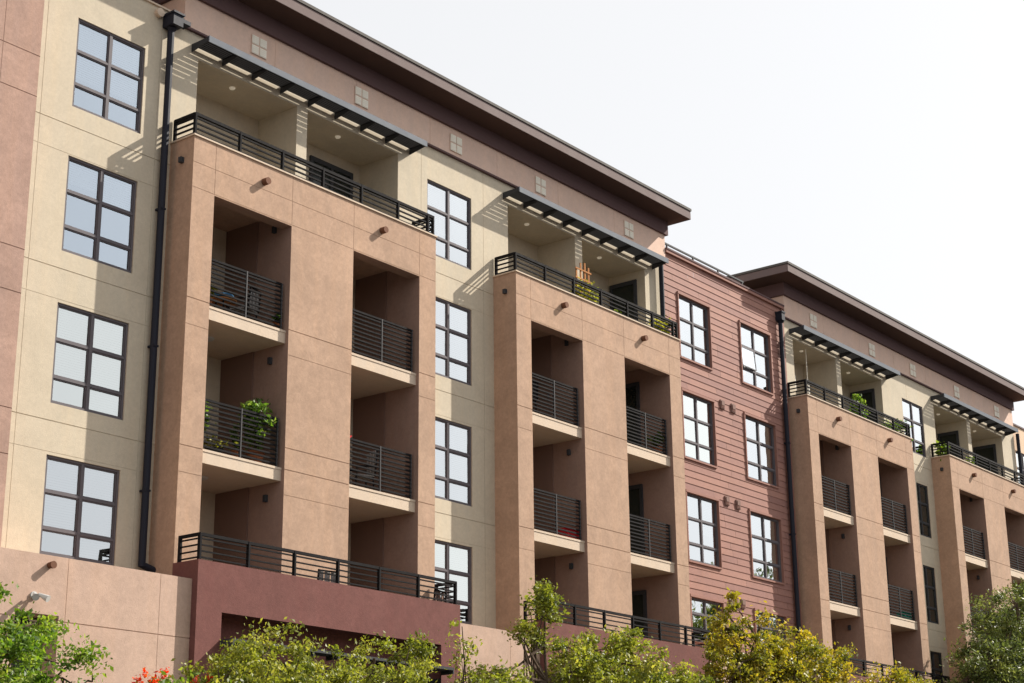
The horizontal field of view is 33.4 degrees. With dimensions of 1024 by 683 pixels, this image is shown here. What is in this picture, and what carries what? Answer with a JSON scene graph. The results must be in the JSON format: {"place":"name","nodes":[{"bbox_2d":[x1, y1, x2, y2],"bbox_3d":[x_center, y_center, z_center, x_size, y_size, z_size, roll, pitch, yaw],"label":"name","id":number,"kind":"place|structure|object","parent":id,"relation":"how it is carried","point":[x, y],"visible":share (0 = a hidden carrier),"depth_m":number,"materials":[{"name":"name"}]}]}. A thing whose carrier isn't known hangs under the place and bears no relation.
{"place":"outdoors","nodes":[
{"label":"outdoors","id":0,"kind":"place"},
{"bbox_2d":[209,287,217,305],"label":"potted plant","id":1,"kind":"object","parent":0,"point":[212,288],"visible":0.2,"depth_m":35.85,"materials":[{"name":"green plant"}]},
{"bbox_2d":[212,296,236,311],"bbox_3d":[-6.213,-0.652,36.467,0.640,0.452,0.640,-14,-22,36],"label":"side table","id":2,"kind":"object","parent":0,"point":[226,302],"visible":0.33,"depth_m":36.45,"materials":[{"name":"brown wood"}]},
{"bbox_2d":[214,292,233,296],"bbox_3d":[-6.216,-0.939,36.557,0.526,0.150,0.540,-14,-22,36],"label":"cushion","id":3,"kind":"object","parent":2,"relation":"on","point":[224,293],"visible":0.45,"depth_m":36.35,"materials":[{"name":"blue fabric"}]},
{"bbox_2d":[271,314,282,327],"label":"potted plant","id":4,"kind":"object","parent":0,"point":[276,323],"visible":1,"depth_m":37.09,"materials":[{"name":"green plant"}]},
{"bbox_2d":[0,0,1023,682],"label":"apartment building","id":5,"kind":"structure","parent":0,"point":[406,246],"depth_m":40.87,"materials":[{"name":"beige paint"}]},
{"bbox_2d":[39,455,119,565],"bbox_3d":[-8.301,3.252,32.646,0.087,1.899,1.768,-14,-22,36],"label":"window","id":6,"kind":"structure","parent":5,"relation":"in","point":[80,499],"depth_m":32.65,"materials":[{"name":"glass"}]},
{"bbox_2d":[50,303,127,419],"bbox_3d":[-8.332,0.413,33.537,0.087,2.028,1.768,-14,-22,36],"label":"window","id":7,"kind":"structure","parent":5,"relation":"in","point":[89,362],"depth_m":33.55,"materials":[{"name":"glass"}]},
{"bbox_2d":[62,156,136,272],"bbox_3d":[-8.364,-2.543,34.464,0.087,2.030,1.768,-14,-22,36],"label":"window","id":8,"kind":"structure","parent":5,"relation":"in","point":[99,212],"depth_m":34.48,"materials":[{"name":"glass"}]},
{"bbox_2d":[72,19,144,133],"bbox_3d":[-8.396,-5.486,35.388,0.087,1.991,1.768,-14,-22,36],"label":"window","id":9,"kind":"structure","parent":5,"relation":"in","point":[108,76],"depth_m":35.40,"materials":[{"name":"glass"}]},
{"bbox_2d":[204,401,215,430],"bbox_3d":[-6.490,1.738,35.080,0.678,1.159,0.531,-4,-18,11],"label":"potted plant","id":10,"kind":"object","parent":5,"relation":"on","point":[206,420],"visible":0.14,"depth_m":35.14,"materials":[{"name":"green plant"}]},
{"bbox_2d":[203,435,237,452],"bbox_3d":[-6.091,2.132,35.209,0.790,0.477,0.684,14,-23,-39],"label":"potted plant","id":11,"kind":"object","parent":5,"relation":"on","point":[215,446],"visible":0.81,"depth_m":35.04,"materials":[{"name":"green plant"}]},
{"bbox_2d":[229,423,239,456],"bbox_3d":[-5.802,2.086,35.624,0.306,0.806,0.362,-14,-22,36],"label":"potted plant","id":12,"kind":"object","parent":5,"relation":"on","point":[235,437],"visible":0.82,"depth_m":35.59,"materials":[{"name":"green plant"}]},
{"bbox_2d":[228,287,261,320],"bbox_3d":[-5.836,-0.688,37.160,0.555,0.919,0.555,-6,-18,17],"label":"patio chair","id":13,"kind":"object","parent":5,"relation":"on","point":[249,305],"visible":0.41,"depth_m":37.11,"materials":[{"name":"grey"}]},
{"bbox_2d":[238,396,276,462],"bbox_3d":[-5.486,1.853,36.172,0.859,1.573,0.917,-14,-22,36],"label":"potted plant","id":14,"kind":"object","parent":5,"relation":"on","point":[259,406],"visible":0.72,"depth_m":36.09,"materials":[{"name":"green plant"}]},
{"bbox_2d":[317,569,335,582],"bbox_3d":[-4.032,5.311,35.917,0.555,0.919,0.555,15,-23,-40],"label":"patio chair","id":15,"kind":"object","parent":5,"relation":"on","point":[320,575],"visible":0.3,"depth_m":35.83,"materials":[{"name":"grey"}]},
{"bbox_2d":[349,450,377,489],"bbox_3d":[-3.438,3.027,39.137,0.555,1.068,0.555,8,-19,-26],"label":"lounge chair","id":16,"kind":"object","parent":5,"relation":"on","point":[366,470],"visible":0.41,"depth_m":39.12,"materials":[{"name":"grey"}]},
{"bbox_2d":[433,589,446,602],"bbox_3d":[-1.838,6.105,38.523,0.555,0.919,0.555,-10,-20,26],"label":"patio chair","id":17,"kind":"object","parent":5,"relation":"on","point":[438,596],"visible":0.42,"depth_m":38.50,"materials":[{"name":"paint"}]},
{"bbox_2d":[427,179,470,269],"bbox_3d":[-1.653,-2.971,43.636,0.087,1.991,1.758,-14,-22,36],"label":"window","id":18,"kind":"structure","parent":5,"relation":"in","point":[450,209],"depth_m":43.73,"materials":[{"name":"glass"}]},
{"bbox_2d":[435,297,470,385],"bbox_3d":[-1.621,-0.028,42.712,0.087,2.030,1.758,-14,-22,36],"label":"window","id":19,"kind":"structure","parent":5,"relation":"in","point":[453,321],"depth_m":42.87,"materials":[{"name":"glass"}]},
{"bbox_2d":[435,417,470,505],"bbox_3d":[-1.589,2.928,41.785,0.087,2.028,1.758,-14,-22,36],"label":"window","id":20,"kind":"structure","parent":5,"relation":"in","point":[452,439],"depth_m":41.94,"materials":[{"name":"brown glass"}]},
{"bbox_2d":[435,540,471,624],"bbox_3d":[-1.558,5.766,40.894,0.087,1.899,1.758,-14,-22,36],"label":"window","id":21,"kind":"structure","parent":5,"relation":"in","point":[453,562],"depth_m":41.23,"materials":[{"name":"brown glass"}]},
{"bbox_2d":[571,263,598,301],"bbox_3d":[1.971,-1.285,47.494,0.861,1.996,1.350,-14,-22,36],"label":"trellis planter","id":22,"kind":"object","parent":5,"relation":"on","point":[584,280],"visible":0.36,"depth_m":47.57,"materials":[{"name":"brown wood"}]},
{"bbox_2d":[646,432,664,453],"bbox_3d":[4.123,2.927,48.834,0.583,0.802,0.656,-14,-22,36],"label":"potted plant","id":23,"kind":"object","parent":5,"relation":"on","point":[656,442],"visible":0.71,"depth_m":48.71,"materials":[{"name":"green plant"}]},
{"bbox_2d":[649,315,671,334],"bbox_3d":[4.341,-0.140,50.188,0.704,1.375,0.969,-14,-22,36],"label":"potted plant","id":24,"kind":"object","parent":5,"relation":"on","point":[658,324],"visible":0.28,"depth_m":50.12,"materials":[{"name":"green plant"}]},
{"bbox_2d":[667,295,709,366],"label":"window","id":25,"kind":"structure","parent":5,"relation":"in","point":[694,335],"depth_m":52.53,"materials":[{"name":"glass"}]},
{"bbox_2d":[683,392,714,465],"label":"window","id":26,"kind":"structure","parent":5,"relation":"in","point":[698,421],"depth_m":51.60,"materials":[{"name":"glass"}]},
{"bbox_2d":[687,493,718,566],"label":"window","id":27,"kind":"structure","parent":5,"relation":"in","point":[702,512],"depth_m":50.67,"materials":[{"name":"glass"}]},
{"bbox_2d":[691,597,721,641],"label":"window","id":28,"kind":"structure","parent":5,"relation":"in","point":[701,608],"depth_m":49.72,"materials":[{"name":"glass"}]},
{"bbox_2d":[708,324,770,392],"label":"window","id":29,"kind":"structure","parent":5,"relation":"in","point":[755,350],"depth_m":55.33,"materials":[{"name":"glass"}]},
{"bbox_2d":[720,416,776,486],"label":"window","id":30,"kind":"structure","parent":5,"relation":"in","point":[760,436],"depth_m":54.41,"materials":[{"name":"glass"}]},
{"bbox_2d":[724,512,781,583],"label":"window","id":31,"kind":"structure","parent":5,"relation":"in","point":[765,530],"depth_m":53.47,"materials":[{"name":"glass"}]},
{"bbox_2d":[734,613,784,645],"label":"window","id":32,"kind":"structure","parent":5,"relation":"in","point":[759,615],"depth_m":52.86,"materials":[{"name":"glass"}]},
{"bbox_2d":[805,349,809,393],"bbox_3d":[10.111,1.088,58.406,0.114,1.749,0.120,-14,-22,36],"label":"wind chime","id":33,"kind":"object","parent":5,"relation":"hanging from","point":[806,371],"visible":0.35,"depth_m":58.42,"materials":[{"name":"silver metal"}]},
{"bbox_2d":[848,394,869,417],"bbox_3d":[12.276,2.699,60.219,0.851,1.800,0.762,-14,-22,36],"label":"potted plant","id":34,"kind":"object","parent":5,"relation":"on","point":[855,396],"visible":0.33,"depth_m":60.40,"materials":[{"name":"green plant"}]},
{"bbox_2d":[881,419,896,428],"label":"potted plant","id":35,"kind":"object","parent":5,"relation":"on","point":[889,424],"visible":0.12,"depth_m":61.49,"materials":[{"name":"green plant"}]},
{"bbox_2d":[890,418,913,440],"bbox_3d":[14.014,3.460,61.901,0.987,1.318,1.149,-14,-22,36],"label":"potted plant","id":36,"kind":"object","parent":5,"relation":"on","point":[900,425],"visible":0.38,"depth_m":61.99,"materials":[{"name":"green plant"}]},
{"bbox_2d":[902,398,925,456],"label":"window","id":37,"kind":"structure","parent":5,"relation":"in","point":[912,413],"depth_m":64.26,"materials":[{"name":"glass"}]},
{"bbox_2d":[916,483,930,537],"bbox_3d":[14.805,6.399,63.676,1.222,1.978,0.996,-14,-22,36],"label":"window","id":38,"kind":"structure","parent":5,"relation":"in","point":[922,495],"depth_m":63.41,"materials":[{"name":"glass"}]},
{"bbox_2d":[923,565,938,623],"bbox_3d":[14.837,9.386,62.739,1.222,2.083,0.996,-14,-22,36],"label":"window","id":39,"kind":"structure","parent":5,"relation":"in","point":[929,577],"depth_m":62.47,"materials":[{"name":"glass"}]},
{"bbox_2d":[930,651,942,682],"bbox_3d":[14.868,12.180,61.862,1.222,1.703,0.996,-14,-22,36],"label":"window","id":40,"kind":"structure","parent":5,"relation":"in","point":[936,659],"depth_m":61.73,"materials":[{"name":"glass"}]},
{"bbox_2d":[933,440,949,460],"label":"potted plant","id":41,"kind":"object","parent":5,"relation":"on","point":[940,449],"visible":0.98,"depth_m":64.80,"materials":[{"name":"green plant"}]},
{"bbox_2d":[1015,451,1023,481],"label":"window","id":42,"kind":"structure","parent":5,"relation":"in","point":[1022,455],"depth_m":72.03,"materials":[{"name":"glass"}]},
{"bbox_2d":[532,381,537,412],"bbox_3d":[0.342,1.526,44.432,0.555,0.919,0.555,6,-19,-21],"label":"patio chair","id":43,"kind":"object","parent":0,"point":[534,393],"visible":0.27,"depth_m":44.34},
{"bbox_2d":[558,528,578,539],"bbox_3d":[1.475,5.053,44.478,0.340,0.296,0.560,-14,-22,36],"label":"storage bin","id":44,"kind":"object","parent":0,"point":[568,533],"visible":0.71,"depth_m":44.32,"materials":[{"name":"red plastic"}]},
{"bbox_2d":[303,0,1023,427],"label":"sky","id":45,"kind":"structure","parent":0,"point":[874,149],"materials":[{"name":"white"}]},
{"bbox_2d":[896,612,911,619],"bbox_3d":[13.676,9.604,59.403,0.340,0.296,0.560,-14,-22,36],"label":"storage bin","id":46,"kind":"object","parent":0,"point":[904,615],"visible":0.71,"depth_m":59.26,"materials":[{"name":"teal plastic"}]},
{"bbox_3d":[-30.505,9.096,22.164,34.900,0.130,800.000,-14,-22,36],"label":"planting bed","id":47,"kind":"structure","parent":0,"visible":0},
{"bbox_2d":[0,581,113,682],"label":"broadleaf tree","id":48,"kind":"object","parent":47,"relation":"on","point":[25,647],"visible":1,"depth_m":26.29,"materials":[{"name":"green plant"}]},
{"bbox_2d":[132,666,231,682],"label":"flowering shrub","id":49,"kind":"object","parent":47,"relation":"on","point":[168,680],"visible":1,"depth_m":28.91,"materials":[{"name":"red plant"}]},
{"bbox_2d":[171,617,329,682],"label":"broadleaf tree","id":50,"kind":"object","parent":47,"relation":"on","point":[248,666],"visible":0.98,"depth_m":30.32,"materials":[{"name":"green plant"}]},
{"bbox_2d":[274,628,441,682],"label":"broadleaf tree","id":51,"kind":"object","parent":47,"relation":"on","point":[352,672],"visible":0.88,"depth_m":32.65,"materials":[{"name":"green plant"}]},
{"bbox_2d":[445,618,505,682],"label":"young tree","id":52,"kind":"object","parent":47,"relation":"on","point":[463,655],"visible":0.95,"depth_m":35.08,"materials":[{"name":"green plant"}]},
{"bbox_2d":[448,575,718,682],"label":"broadleaf tree","id":53,"kind":"object","parent":47,"relation":"on","point":[592,665],"visible":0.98,"depth_m":37.73,"materials":[{"name":"green plant"}]},
{"bbox_2d":[692,586,859,682],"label":"broadleaf tree","id":54,"kind":"object","parent":47,"relation":"on","point":[771,661],"visible":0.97,"depth_m":44.26,"materials":[{"name":"yellow plant"}]},
{"bbox_2d":[853,660,936,682],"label":"broadleaf tree","id":55,"kind":"object","parent":47,"relation":"on","point":[896,675],"visible":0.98,"depth_m":50.38,"materials":[{"name":"green plant"}]},
{"bbox_2d":[939,577,1023,682],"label":"broadleaf tree","id":56,"kind":"object","parent":47,"relation":"on","point":[998,654],"visible":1,"depth_m":57.46,"materials":[{"name":"green plant"}]}
]}

